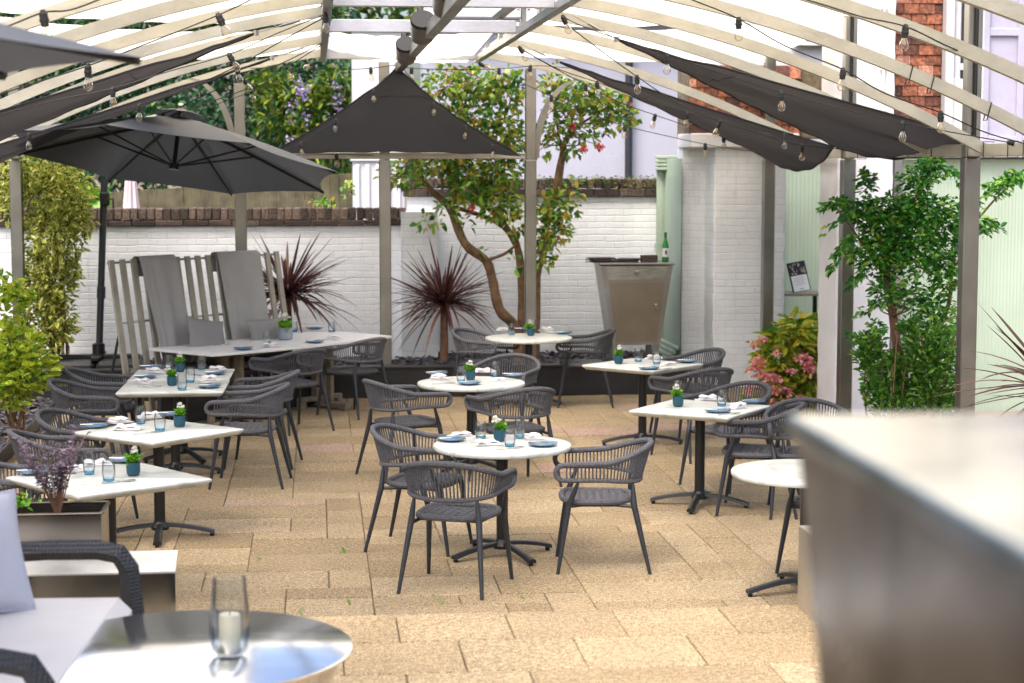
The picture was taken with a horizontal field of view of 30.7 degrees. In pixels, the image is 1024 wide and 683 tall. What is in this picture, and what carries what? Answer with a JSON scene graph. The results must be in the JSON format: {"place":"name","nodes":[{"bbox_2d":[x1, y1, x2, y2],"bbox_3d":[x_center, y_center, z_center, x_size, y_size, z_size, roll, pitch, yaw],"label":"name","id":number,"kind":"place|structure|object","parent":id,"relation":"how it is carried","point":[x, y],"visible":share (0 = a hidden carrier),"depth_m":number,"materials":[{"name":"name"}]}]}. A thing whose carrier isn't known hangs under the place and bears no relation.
{"place":"outdoors","nodes":[
{"label":"outdoors","id":0,"kind":"place"},
{"bbox_2d":[25,550,178,613],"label":"steel plinth","id":1,"kind":"structure","parent":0,"point":[158,570],"depth_m":8.13,"materials":[{"name":"silver metal"}]},
{"bbox_2d":[0,349,669,448],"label":"slate chips","id":2,"kind":"object","parent":0,"point":[432,360],"visible":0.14,"depth_m":21.41,"materials":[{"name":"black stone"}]},
{"bbox_2d":[0,156,100,354],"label":"variegated shrub","id":3,"kind":"object","parent":2,"relation":"on","point":[46,180],"visible":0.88,"depth_m":20.33,"materials":[{"name":"green plant"}]},
{"bbox_2d":[16,103,337,368],"bbox_3d":[-3.366,-0.953,18.936,3.171,2.879,4.301,-1,5,-6],"label":"cantilever parasol","id":4,"kind":"object","parent":2,"relation":"on","point":[188,148],"visible":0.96,"depth_m":18.95,"materials":[{"name":"fabric"}]},
{"bbox_2d":[218,233,361,332],"bbox_3d":[-2.478,-0.549,20.811,1.675,1.379,1.673,-1,5,-6],"label":"cordyline","id":5,"kind":"object","parent":2,"relation":"on","point":[294,285],"visible":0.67,"depth_m":20.66,"materials":[{"name":"red plant"}]},
{"bbox_2d":[375,236,505,359],"bbox_3d":[-0.811,-0.496,20.985,1.646,1.497,1.673,-1,5,-6],"label":"cordyline","id":6,"kind":"object","parent":2,"relation":"on","point":[441,294],"visible":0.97,"depth_m":20.93,"materials":[{"name":"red plant"}]},
{"bbox_2d":[373,62,641,363],"bbox_3d":[-0.041,-1.391,21.238,3.090,3.586,0.865,-1,5,-6],"label":"camellia tree","id":7,"kind":"object","parent":2,"relation":"on","point":[450,169],"visible":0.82,"depth_m":21.13,"materials":[{"name":"green plant"}]},
{"bbox_2d":[594,260,674,360],"bbox_3d":[1.377,-0.329,21.373,0.863,1.176,0.685,-1,5,-6],"label":"steel cabinet","id":8,"kind":"object","parent":2,"relation":"on","point":[633,297],"visible":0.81,"depth_m":21.06,"materials":[{"name":"metal"}]},
{"bbox_2d":[655,156,681,356],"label":"clad side wall","id":9,"kind":"structure","parent":2,"relation":"on","point":[669,195],"depth_m":22.12,"materials":[{"name":"green wood"}]},
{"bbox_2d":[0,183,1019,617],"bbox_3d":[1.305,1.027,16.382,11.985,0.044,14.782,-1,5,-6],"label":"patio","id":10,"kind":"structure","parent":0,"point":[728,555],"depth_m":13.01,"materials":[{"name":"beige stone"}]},
{"bbox_2d":[0,267,65,442],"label":"spotted laurel","id":11,"kind":"object","parent":10,"relation":"on","point":[22,361],"visible":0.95,"depth_m":15.76,"materials":[{"name":"green plant"}]},
{"bbox_2d":[0,462,67,501],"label":"rope chair","id":12,"kind":"object","parent":10,"relation":"on","point":[7,484],"visible":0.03,"depth_m":11.13,"materials":[{"name":"grey fabric"}]},
{"bbox_2d":[0,390,68,462],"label":"bed edging","id":13,"kind":"object","parent":10,"relation":"on","point":[7,453],"visible":0.29,"depth_m":16.43,"materials":[{"name":"grey metal"}]},
{"bbox_2d":[6,428,111,500],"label":"rope chair","id":14,"kind":"object","parent":10,"relation":"on","point":[10,432],"visible":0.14,"depth_m":12.18,"materials":[{"name":"grey fabric"}]},
{"bbox_2d":[17,500,109,541],"bbox_3d":[-2.667,1.255,8.788,1.517,0.940,0.332,-1,5,-6],"label":"steel planter","id":15,"kind":"object","parent":10,"relation":"on","point":[74,520],"visible":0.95,"depth_m":8.66,"materials":[{"name":"metal"}]},
{"bbox_2d":[11,424,90,512],"bbox_3d":[-2.153,0.621,8.776,0.421,0.432,0.321,-3,6,-32],"label":"sprig plant","id":16,"kind":"object","parent":15,"relation":"on","point":[59,487],"visible":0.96,"depth_m":8.76,"materials":[{"name":"purple plant"}]},
{"bbox_2d":[34,408,138,518],"bbox_3d":[-3.054,0.892,13.271,0.641,0.821,0.647,1,6,13],"label":"rope chair","id":17,"kind":"object","parent":10,"relation":"on","point":[41,419],"visible":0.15,"depth_m":13.40,"materials":[{"name":"grey fabric"}]},
{"bbox_2d":[47,378,133,460],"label":"rope chair","id":18,"kind":"object","parent":10,"relation":"on","point":[60,395],"visible":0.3,"depth_m":14.95,"materials":[{"name":"grey fabric"}]},
{"bbox_2d":[63,366,140,453],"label":"rope chair","id":19,"kind":"object","parent":10,"relation":"on","point":[124,409],"visible":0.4,"depth_m":16.03,"materials":[{"name":"grey fabric"}]},
{"bbox_2d":[6,463,211,543],"bbox_3d":[-2.339,1.159,10.860,0.865,0.740,0.865,-5,7,-42],"label":"square table","id":20,"kind":"object","parent":10,"relation":"on","point":[148,478],"visible":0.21,"depth_m":10.73,"materials":[{"name":"stone"}]},
{"bbox_2d":[72,419,243,547],"bbox_3d":[-2.418,0.976,12.790,0.828,0.740,0.828,4,7,37],"label":"square table","id":21,"kind":"object","parent":10,"relation":"on","point":[172,434],"visible":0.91,"depth_m":12.73,"materials":[{"name":"stone"}]},
{"bbox_2d":[116,380,229,473],"bbox_3d":[-2.768,0.735,15.332,0.864,0.740,0.864,-1,5,-6],"label":"square table","id":22,"kind":"object","parent":10,"relation":"on","point":[128,389],"visible":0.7,"depth_m":15.21,"materials":[{"name":"stone"}]},
{"bbox_2d":[0,7,361,203],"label":"evergreen tree","id":23,"kind":"object","parent":10,"relation":"on","point":[219,120],"visible":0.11,"depth_m":29.18,"materials":[{"name":"green plant"}]},
{"bbox_2d":[127,369,234,463],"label":"square table","id":24,"kind":"object","parent":10,"relation":"on","point":[185,448],"visible":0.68,"depth_m":16.14,"materials":[{"name":"stone"}]},
{"bbox_2d":[23,173,352,225],"bbox_3d":[-5.135,-1.088,25.633,6.058,2.432,0.076,-1,5,-6],"label":"timber fence","id":25,"kind":"object","parent":10,"relation":"on","point":[199,198],"visible":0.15,"depth_m":25.68,"materials":[{"name":"brown wood"}]},
{"bbox_2d":[0,207,405,359],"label":"garden wall","id":26,"kind":"structure","parent":10,"relation":"on","point":[162,231],"depth_m":21.58,"materials":[{"name":"white brick"}]},
{"bbox_2d":[107,251,313,421],"bbox_3d":[-3.041,-0.061,19.093,0.923,1.622,2.335,4,7,38],"label":"slatted bench","id":27,"kind":"object","parent":10,"relation":"on","point":[195,410],"visible":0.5,"depth_m":18.57,"materials":[{"name":"wood"}]},
{"bbox_2d":[132,254,196,365],"bbox_3d":[-3.471,-0.276,18.703,0.322,1.176,0.578,4,7,38],"label":"throw blanket","id":28,"kind":"object","parent":27,"relation":"on","point":[162,279],"visible":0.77,"depth_m":18.66,"materials":[{"name":"grey fabric"}]},
{"bbox_2d":[186,316,224,362],"bbox_3d":[-3.073,-0.006,18.792,0.154,0.467,0.506,-17,-16,35],"label":"cushion","id":29,"kind":"object","parent":27,"relation":"on","point":[202,332],"visible":0.81,"depth_m":18.69,"materials":[{"name":"grey fabric"}]},
{"bbox_2d":[211,250,267,355],"bbox_3d":[-2.820,-0.376,19.540,0.310,1.138,0.616,4,7,38],"label":"throw blanket","id":30,"kind":"object","parent":27,"relation":"on","point":[242,279],"visible":0.68,"depth_m":19.48,"materials":[{"name":"grey fabric"}]},
{"bbox_2d":[245,317,291,356],"bbox_3d":[-2.531,-0.046,19.476,0.154,0.408,0.565,-18,-7,38],"label":"cushion","id":31,"kind":"object","parent":27,"relation":"on","point":[257,328],"visible":0.62,"depth_m":19.36,"materials":[{"name":"grey fabric"}]},
{"bbox_2d":[0,7,428,35],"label":"bay tree","id":32,"kind":"object","parent":10,"relation":"on","point":[395,14],"visible":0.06,"depth_m":30.32,"materials":[{"name":"green plant"}]},
{"bbox_2d":[204,382,292,489],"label":"rope chair","id":33,"kind":"object","parent":10,"relation":"on","point":[276,396],"visible":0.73,"depth_m":14.71,"materials":[{"name":"grey fabric"}]},
{"bbox_2d":[221,369,302,469],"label":"rope chair","id":34,"kind":"object","parent":10,"relation":"on","point":[291,377],"visible":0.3,"depth_m":15.72,"materials":[{"name":"grey fabric"}]},
{"bbox_2d":[150,331,391,422],"bbox_3d":[-2.428,0.371,19.167,1.140,0.740,2.522,4,7,39],"label":"boat table","id":35,"kind":"object","parent":10,"relation":"on","point":[225,356],"visible":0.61,"depth_m":18.94,"materials":[{"name":"white laminate"}]},
{"bbox_2d":[248,348,334,435],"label":"rope chair","id":36,"kind":"object","parent":10,"relation":"on","point":[317,360],"visible":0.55,"depth_m":17.78,"materials":[{"name":"grey fabric"}]},
{"bbox_2d":[245,63,351,206],"bbox_3d":[-3.122,-2.668,28.175,1.982,3.086,1.533,-1,5,-6],"label":"wisteria","id":37,"kind":"object","parent":10,"relation":"on","point":[278,95],"visible":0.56,"depth_m":27.86,"materials":[{"name":"green plant"}]},
{"bbox_2d":[12,363,686,401],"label":"planter wall","id":38,"kind":"structure","parent":10,"relation":"on","point":[580,381],"depth_m":20.57,"materials":[{"name":"black paint"}]},
{"bbox_2d":[313,337,394,419],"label":"rope chair","id":39,"kind":"object","parent":10,"relation":"on","point":[355,371],"visible":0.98,"depth_m":18.84,"materials":[{"name":"grey fabric"}]},
{"bbox_2d":[350,32,404,219],"bbox_3d":[-1.827,-2.025,25.219,0.782,4.465,0.950,-1,5,-6],"label":"white porch","id":40,"kind":"object","parent":10,"relation":"on","point":[364,174],"visible":0.23,"depth_m":24.81,"materials":[{"name":"white wood"}]},
{"bbox_2d":[355,379,452,483],"bbox_3d":[-0.906,0.699,15.306,0.642,0.821,0.647,-3,6,-30],"label":"rope chair","id":41,"kind":"object","parent":10,"relation":"on","point":[409,420],"visible":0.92,"depth_m":15.14,"materials":[{"name":"grey fabric"}]},
{"bbox_2d":[364,423,472,556],"bbox_3d":[-0.626,0.968,12.479,0.642,0.821,0.647,1,6,15],"label":"rope chair","id":42,"kind":"object","parent":10,"relation":"on","point":[385,447],"visible":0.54,"depth_m":12.32,"materials":[{"name":"grey fabric"}]},
{"bbox_2d":[396,460,516,599],"bbox_3d":[-0.344,1.081,11.282,0.647,0.821,0.641,2,6,17],"label":"rope chair","id":43,"kind":"object","parent":10,"relation":"on","point":[417,475],"visible":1,"depth_m":11.12,"materials":[{"name":"grey fabric"}]},
{"bbox_2d":[417,376,524,472],"bbox_3d":[-0.341,0.707,15.627,0.900,0.740,0.900,-1,5,-6],"label":"round table","id":44,"kind":"object","parent":10,"relation":"on","point":[485,385],"visible":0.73,"depth_m":15.48,"materials":[{"name":"stone"}]},
{"bbox_2d":[446,327,519,409],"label":"rope chair","id":45,"kind":"object","parent":10,"relation":"on","point":[459,341],"visible":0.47,"depth_m":19.69,"materials":[{"name":"grey fabric"}]},
{"bbox_2d":[433,434,570,565],"bbox_3d":[-0.064,1.035,12.170,0.900,0.740,0.900,-1,5,-6],"label":"round table","id":46,"kind":"object","parent":10,"relation":"on","point":[464,448],"visible":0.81,"depth_m":12.03,"materials":[{"name":"stone"}]},
{"bbox_2d":[462,353,542,435],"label":"rope chair","id":47,"kind":"object","parent":10,"relation":"on","point":[529,377],"visible":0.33,"depth_m":17.12,"materials":[{"name":"grey fabric"}]},
{"bbox_2d":[0,0,1023,413],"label":"pergola","id":48,"kind":"object","parent":10,"relation":"on","point":[970,152],"visible":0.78,"depth_m":14.74,"materials":[{"name":"wood"}]},
{"bbox_2d":[0,0,250,94],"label":"string light","id":49,"kind":"object","parent":48,"relation":"hanging from","point":[220,19],"visible":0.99,"depth_m":10.48,"materials":[{"name":"black"}]},
{"bbox_2d":[0,42,319,162],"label":"shade sail","id":50,"kind":"object","parent":48,"relation":"attached to","point":[10,149],"visible":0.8,"depth_m":17.33,"materials":[{"name":"fabric"}]},
{"bbox_2d":[0,17,319,59],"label":"canopy sheet","id":51,"kind":"object","parent":48,"relation":"on","point":[55,29],"visible":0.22,"depth_m":18.17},
{"bbox_2d":[0,0,320,23],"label":"canopy sheet","id":52,"kind":"object","parent":48,"relation":"on","point":[28,6],"visible":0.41,"depth_m":15.43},
{"bbox_2d":[0,13,323,140],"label":"shade sail","id":53,"kind":"object","parent":48,"relation":"attached to","point":[15,122],"visible":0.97,"depth_m":14.30,"materials":[{"name":"fabric"}]},
{"bbox_2d":[0,12,329,114],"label":"string light","id":54,"kind":"object","parent":48,"relation":"hanging from","point":[229,55],"visible":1,"depth_m":13.77,"materials":[{"name":"black"}]},
{"bbox_2d":[9,17,322,149],"bbox_3d":[-2.943,-2.074,15.389,4.458,0.962,0.130,5,7,43],"label":"string light","id":55,"kind":"object","parent":48,"relation":"hanging from","point":[138,106],"visible":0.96,"depth_m":15.45,"materials":[{"name":"black plastic"}]},
{"bbox_2d":[279,70,528,156],"bbox_3d":[-1.353,-2.526,20.238,3.114,1.039,0.272,-1,5,-6],"label":"shade sail","id":56,"kind":"object","parent":48,"relation":"attached to","point":[396,116],"visible":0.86,"depth_m":20.20,"materials":[{"name":"fabric"}]},
{"bbox_2d":[395,33,415,65],"bbox_3d":[-0.977,-2.775,17.419,0.219,0.292,0.418,0,-12,-3],"label":"spotlight","id":57,"kind":"object","parent":48,"relation":"attached to","point":[403,43],"visible":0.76,"depth_m":17.24,"materials":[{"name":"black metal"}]},
{"bbox_2d":[250,65,568,81],"bbox_3d":[-1.097,-2.918,20.264,3.468,0.189,0.062,-1,5,-6],"label":"string light","id":58,"kind":"object","parent":48,"relation":"hanging from","point":[411,71],"visible":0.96,"depth_m":20.25,"materials":[{"name":"black"}]},
{"bbox_2d":[328,32,491,62],"bbox_3d":[-1.119,-3.071,19.488,1.590,0.157,3.600,-1,5,-6],"label":"canopy sheet","id":59,"kind":"object","parent":48,"relation":"on","point":[447,45],"visible":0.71,"depth_m":18.92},
{"bbox_2d":[410,7,432,44],"bbox_3d":[-0.700,-2.556,14.843,0.219,0.292,0.418,0,-12,-3],"label":"spotlight","id":60,"kind":"object","parent":48,"relation":"attached to","point":[420,17],"visible":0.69,"depth_m":14.64,"materials":[{"name":"black metal"}]},
{"bbox_2d":[482,17,842,62],"bbox_3d":[1.434,-3.119,19.349,3.280,0.265,3.600,-1,5,-6],"label":"canopy sheet","id":61,"kind":"object","parent":48,"relation":"on","point":[750,32],"visible":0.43,"depth_m":18.94,"materials":[{"name":"white fabric"}]},
{"bbox_2d":[518,46,834,148],"bbox_3d":[1.559,-2.273,17.427,3.060,0.942,0.081,-1,5,-10],"label":"string light","id":62,"kind":"object","parent":48,"relation":"hanging from","point":[597,83],"visible":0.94,"depth_m":17.40,"materials":[{"name":"black plastic"}]},
{"bbox_2d":[521,44,833,171],"bbox_3d":[2.244,-2.251,18.303,2.051,1.179,4.429,4,7,37],"label":"shade sail","id":63,"kind":"object","parent":48,"relation":"attached to","point":[772,151],"visible":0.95,"depth_m":18.15,"materials":[{"name":"fabric"}]},
{"bbox_2d":[567,24,837,160],"bbox_3d":[1.706,-2.064,15.941,0.147,1.032,4.344,4,7,38],"label":"string light","id":64,"kind":"object","parent":48,"relation":"hanging from","point":[637,83],"visible":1,"depth_m":15.90,"materials":[{"name":"black plastic"}]},
{"bbox_2d":[516,0,890,26],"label":"canopy sheet","id":65,"kind":"object","parent":48,"relation":"on","point":[792,9],"visible":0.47,"depth_m":16.01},
{"bbox_2d":[572,15,962,159],"bbox_3d":[2.693,-2.028,15.186,2.357,1.095,4.283,4,7,37],"label":"shade sail","id":66,"kind":"object","parent":48,"relation":"attached to","point":[860,134],"visible":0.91,"depth_m":15.17,"materials":[{"name":"fabric"}]},
{"bbox_2d":[561,14,1022,145],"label":"string light","id":67,"kind":"object","parent":48,"relation":"hanging from","point":[564,19],"visible":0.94,"depth_m":13.83,"materials":[{"name":"black plastic"}]},
{"bbox_2d":[692,0,1023,143],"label":"string light","id":68,"kind":"object","parent":48,"relation":"hanging from","point":[843,71],"visible":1,"depth_m":12.24,"materials":[{"name":"black"}]},
{"bbox_2d":[464,387,562,486],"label":"rope chair","id":69,"kind":"object","parent":10,"relation":"on","point":[475,404],"visible":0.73,"depth_m":14.73,"materials":[{"name":"grey fabric"}]},
{"bbox_2d":[485,333,571,410],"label":"round table","id":70,"kind":"object","parent":10,"relation":"on","point":[527,340],"visible":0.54,"depth_m":19.57,"materials":[{"name":"stone"}]},
{"bbox_2d":[401,178,656,359],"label":"garden wall","id":71,"kind":"structure","parent":10,"relation":"on","point":[619,222],"depth_m":22.56,"materials":[{"name":"white brick"}]},
{"bbox_2d":[555,328,615,407],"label":"rope chair","id":72,"kind":"object","parent":10,"relation":"on","point":[602,346],"visible":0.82,"depth_m":19.61,"materials":[{"name":"grey fabric"}]},
{"bbox_2d":[552,437,653,574],"bbox_3d":[0.578,1.024,11.880,0.642,0.821,0.647,0,5,1],"label":"rope chair","id":73,"kind":"object","parent":10,"relation":"on","point":[570,496],"visible":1,"depth_m":11.65,"materials":[{"name":"grey fabric"}]},
{"bbox_2d":[582,358,702,448],"bbox_3d":[1.190,0.576,17.008,0.798,0.740,0.798,4,7,39],"label":"square table","id":74,"kind":"object","parent":10,"relation":"on","point":[630,365],"visible":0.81,"depth_m":16.96,"materials":[{"name":"stone"}]},
{"bbox_2d":[649,347,725,438],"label":"rope chair","id":75,"kind":"object","parent":10,"relation":"on","point":[718,360],"visible":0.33,"depth_m":17.75,"materials":[{"name":"grey fabric"}]},
{"bbox_2d":[648,367,733,463],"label":"rope chair","id":76,"kind":"object","parent":10,"relation":"on","point":[722,377],"visible":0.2,"depth_m":16.07,"materials":[{"name":"grey fabric"}]},
{"bbox_2d":[629,399,769,513],"bbox_3d":[1.406,0.864,13.968,0.802,0.740,0.802,3,6,30],"label":"square table","id":77,"kind":"object","parent":10,"relation":"on","point":[694,410],"visible":0.95,"depth_m":13.92,"materials":[{"name":"stone"}]},
{"bbox_2d":[678,380,771,493],"bbox_3d":[1.738,0.742,14.853,0.642,0.821,0.647,-4,7,-39],"label":"rope chair","id":78,"kind":"object","parent":10,"relation":"on","point":[767,390],"visible":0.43,"depth_m":14.93,"materials":[{"name":"grey fabric"}]},
{"bbox_2d":[677,66,821,386],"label":"brick pier","id":79,"kind":"structure","parent":10,"relation":"on","point":[721,213],"depth_m":21.39,"materials":[{"name":"brick"}]},
{"bbox_2d":[713,402,805,519],"bbox_3d":[1.833,0.847,13.744,0.641,0.821,0.647,1,6,13],"label":"rope chair","id":80,"kind":"object","parent":10,"relation":"on","point":[733,450],"visible":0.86,"depth_m":13.53,"materials":[{"name":"grey fabric"}]},
{"bbox_2d":[704,17,822,66],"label":"house","id":81,"kind":"structure","parent":10,"relation":"on","point":[811,49],"depth_m":23.96,"materials":[{"name":"ceramic"}]},
{"bbox_2d":[731,459,805,596],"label":"round table","id":82,"kind":"object","parent":10,"relation":"on","point":[781,473],"visible":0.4,"depth_m":11.07,"materials":[{"name":"stone"}]},
{"bbox_2d":[733,306,817,408],"bbox_3d":[2.898,0.372,19.855,1.260,1.498,0.935,-1,5,-6],"label":"rhododendron","id":83,"kind":"object","parent":10,"relation":"on","point":[795,363],"visible":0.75,"depth_m":19.77,"materials":[{"name":"green plant"}]},
{"bbox_2d":[775,488,799,573],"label":"rope chair","id":84,"kind":"object","parent":10,"relation":"on","point":[793,501],"visible":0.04,"depth_m":11.63,"materials":[{"name":"grey metal"}]},
{"bbox_2d":[784,291,818,314],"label":"console table","id":85,"kind":"object","parent":10,"relation":"on","point":[814,294],"visible":0.13,"depth_m":22.37,"materials":[{"name":"black metal"}]},
{"bbox_2d":[786,261,810,292],"bbox_3d":[3.421,-0.774,22.309,0.288,0.386,0.141,-1,6,-14],"label":"framed menu","id":86,"kind":"object","parent":85,"relation":"on","point":[798,276],"visible":1,"depth_m":22.28,"materials":[{"name":"black paper"}]},
{"bbox_2d":[783,164,820,342],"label":"clad wall","id":87,"kind":"structure","parent":10,"relation":"on","point":[802,218],"depth_m":23.48,"materials":[{"name":"green wood"}]},
{"bbox_2d":[763,397,849,519],"bbox_3d":[2.163,0.854,13.677,0.647,0.821,0.642,1,5,5],"label":"rope chair","id":88,"kind":"object","parent":10,"relation":"on","point":[793,452],"visible":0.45,"depth_m":13.83,"materials":[{"name":"grey fabric"}]},
{"bbox_2d":[817,0,895,413],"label":"rendered pier","id":89,"kind":"structure","parent":10,"relation":"on","point":[876,38],"depth_m":18.83,"materials":[{"name":"white paint"}]},
{"bbox_2d":[894,0,1023,142],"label":"tile hung house","id":90,"kind":"structure","parent":89,"relation":"attached to","point":[1003,37],"depth_m":19.21,"materials":[{"name":"brick"}]},
{"bbox_2d":[941,0,984,140],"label":"window","id":91,"kind":"structure","parent":90,"relation":"in","point":[953,10],"depth_m":19.15,"materials":[{"name":"grey"}]},
{"bbox_2d":[847,310,955,413],"bbox_3d":[3.468,0.288,16.436,1.058,1.126,0.593,-1,5,-6],"label":"laurel bush","id":92,"kind":"object","parent":10,"relation":"on","point":[931,355],"visible":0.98,"depth_m":16.39,"materials":[{"name":"green plant"}]},
{"bbox_2d":[815,157,1023,412],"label":"tall shrub","id":93,"kind":"object","parent":10,"relation":"on","point":[888,241],"visible":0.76,"depth_m":16.63,"materials":[{"name":"green plant"}]},
{"bbox_2d":[888,156,1023,412],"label":"clad wall","id":94,"kind":"structure","parent":10,"relation":"on","point":[1001,273],"depth_m":19.20,"materials":[{"name":"wood"}]},
{"bbox_2d":[934,307,1023,411],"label":"cordyline","id":95,"kind":"object","parent":10,"relation":"on","point":[1020,370],"visible":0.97,"depth_m":12.14,"materials":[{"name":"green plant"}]},
{"bbox_2d":[0,7,1023,182],"label":"sky","id":96,"kind":"structure","parent":0,"point":[416,74],"materials":[{"name":"white"}]},
{"bbox_2d":[305,605,818,682],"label":"terrace","id":97,"kind":"structure","parent":0,"point":[764,644],"depth_m":8.16,"materials":[{"name":"beige stone"}]},
{"bbox_2d":[0,24,140,79],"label":"cantilever parasol","id":98,"kind":"object","parent":97,"relation":"on","point":[22,49],"visible":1,"depth_m":5.46,"materials":[{"name":"fabric"}]},
{"bbox_2d":[0,540,144,682],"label":"rattan sofa","id":99,"kind":"object","parent":97,"relation":"on","point":[47,640],"visible":0.69,"depth_m":6.83,"materials":[{"name":"grey"}]},
{"bbox_2d":[0,489,35,612],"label":"cushion","id":100,"kind":"object","parent":99,"relation":"on","point":[16,594],"visible":1,"depth_m":6.92,"materials":[{"name":"white fabric"}]},
{"bbox_2d":[60,610,352,682],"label":"steel drum table","id":101,"kind":"object","parent":97,"relation":"on","point":[168,647],"visible":0.82,"depth_m":6.37,"materials":[{"name":"silver metal"}]},
{"bbox_2d":[209,574,250,657],"bbox_3d":[-0.957,0.929,6.322,0.140,0.266,0.140,-1,5,-6],"label":"hurricane vase","id":102,"kind":"object","parent":101,"relation":"on","point":[217,651],"visible":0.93,"depth_m":6.30,"materials":[{"name":"clear glass"}]},
{"bbox_2d":[219,610,240,652],"bbox_3d":[-0.957,0.981,6.327,0.072,0.142,0.072,-1,5,-6],"label":"pillar candle","id":103,"kind":"object","parent":102,"relation":"in","point":[229,632],"visible":1,"depth_m":6.30,"materials":[{"name":"beige wax"}]},
{"bbox_2d":[798,525,813,620],"bbox_3d":[2.217,1.118,8.398,1.616,0.387,1.200,-1,5,-6],"label":"steel box","id":104,"kind":"object","parent":97,"relation":"on","point":[805,604],"visible":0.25,"depth_m":8.79,"materials":[{"name":"metal"}]},
{"bbox_2d":[786,412,1023,682],"bbox_3d":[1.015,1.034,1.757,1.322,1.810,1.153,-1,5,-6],"label":"steel counter","id":105,"kind":"object","parent":97,"relation":"on","point":[914,522],"visible":1,"depth_m":1.82,"materials":[{"name":"silver metal"}]},
{"bbox_2d":[415,8,820,196],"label":"rendered house","id":106,"kind":"structure","parent":0,"point":[634,152],"depth_m":27.11,"materials":[{"name":"white paint"}]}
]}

